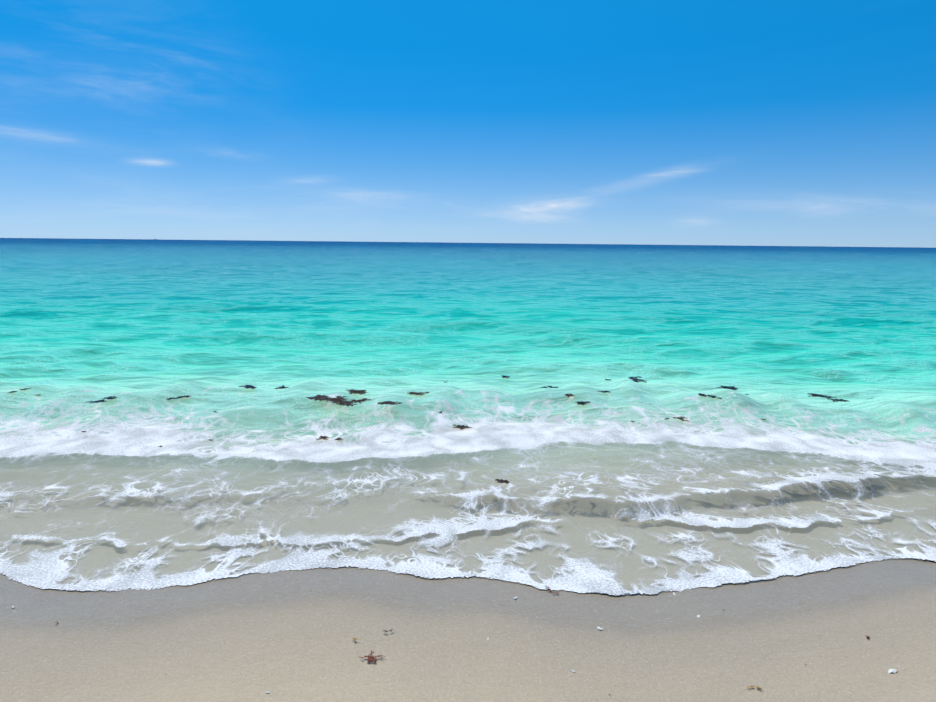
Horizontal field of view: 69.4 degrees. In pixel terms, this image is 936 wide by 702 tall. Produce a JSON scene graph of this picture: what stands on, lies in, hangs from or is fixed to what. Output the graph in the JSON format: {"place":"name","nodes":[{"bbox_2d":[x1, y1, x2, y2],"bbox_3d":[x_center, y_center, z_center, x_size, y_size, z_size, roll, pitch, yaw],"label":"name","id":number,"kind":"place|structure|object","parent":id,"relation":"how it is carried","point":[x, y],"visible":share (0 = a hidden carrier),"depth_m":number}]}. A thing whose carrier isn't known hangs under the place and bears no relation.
{"place":"outdoors","nodes":[
{"label":"outdoors","id":0,"kind":"place"},
{"bbox_2d":[0,238,935,594],"bbox_3d":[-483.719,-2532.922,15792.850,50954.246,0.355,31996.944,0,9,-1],"label":"sea water","id":1,"kind":"structure","parent":0,"point":[142,330],"depth_m":8.15},
{"bbox_2d":[85,396,116,403],"bbox_3d":[-4.018,0.538,7.478,0.197,0.016,0.407,4,10,19],"label":"floating seaweed","id":2,"kind":"object","parent":1,"relation":"on","point":[108,397],"visible":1,"depth_m":7.46},
{"bbox_2d":[167,395,189,399],"bbox_3d":[-3.404,0.541,7.865,0.362,0.021,0.190,-8,12,-42],"label":"seaweed","id":3,"kind":"object","parent":1,"relation":"on","point":[187,396],"visible":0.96,"depth_m":7.88},
{"bbox_2d":[239,385,256,388],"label":"seaweed","id":4,"kind":"object","parent":1,"relation":"on","point":[249,386],"visible":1,"depth_m":8.21},
{"bbox_2d":[316,436,342,439],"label":"floating seaweed","id":5,"kind":"object","parent":1,"relation":"on","point":[323,437],"visible":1,"depth_m":6.59},
{"bbox_2d":[306,389,400,405],"bbox_3d":[-1.244,0.538,7.462,0.752,0.020,0.986,-8,12,-42],"label":"floating seaweed","id":6,"kind":"object","parent":1,"relation":"on","point":[339,399],"visible":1,"depth_m":7.45},
{"bbox_2d":[407,391,428,395],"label":"floating seaweed","id":7,"kind":"object","parent":1,"relation":"on","point":[416,393],"visible":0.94,"depth_m":7.94},
{"bbox_2d":[452,424,471,429],"bbox_3d":[-0.057,0.793,7.054,0.228,0.015,0.214,0,9,-1],"label":"floating seaweed","id":8,"kind":"object","parent":1,"relation":"on","point":[462,427],"visible":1,"depth_m":7.05},
{"bbox_2d":[495,479,509,483],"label":"floating seaweed","id":9,"kind":"object","parent":1,"relation":"on","point":[502,481],"visible":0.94,"depth_m":5.33},
{"bbox_2d":[574,401,590,405],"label":"floating seaweed","id":10,"kind":"object","parent":1,"relation":"on","point":[581,403],"visible":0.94,"depth_m":7.83},
{"bbox_2d":[629,376,646,382],"bbox_3d":[2.237,0.380,8.970,0.252,0.025,0.417,0,9,-1],"label":"seaweed","id":11,"kind":"object","parent":1,"relation":"on","point":[636,379],"visible":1,"depth_m":8.98},
{"bbox_2d":[698,393,721,398],"bbox_3d":[2.866,0.535,7.976,0.332,0.024,0.172,9,13,43],"label":"seaweed","id":12,"kind":"object","parent":1,"relation":"on","point":[700,394],"visible":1,"depth_m":8.01},
{"bbox_2d":[718,385,737,389],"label":"floating seaweed","id":13,"kind":"object","parent":1,"relation":"on","point":[728,387],"visible":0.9,"depth_m":9.04},
{"bbox_2d":[808,393,847,401],"bbox_3d":[4.543,0.600,8.385,0.336,0.020,0.763,-4,10,-26],"label":"floating seaweed","id":14,"kind":"object","parent":1,"relation":"on","point":[825,396],"visible":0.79,"depth_m":8.49},
{"bbox_2d":[0,478,935,701],"bbox_3d":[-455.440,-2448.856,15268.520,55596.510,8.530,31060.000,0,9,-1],"label":"sand ground","id":15,"kind":"structure","parent":0,"point":[284,636],"depth_m":3.25},
{"bbox_2d":[359,651,385,662],"bbox_3d":[-0.414,1.319,2.914,0.093,0.009,0.078,7,11,36],"label":"beach seaweed","id":16,"kind":"object","parent":15,"relation":"on","point":[368,658],"visible":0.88,"depth_m":2.91},
{"bbox_2d":[0,0,935,247],"label":"sky","id":17,"kind":"structure","parent":0,"point":[636,122]}
]}

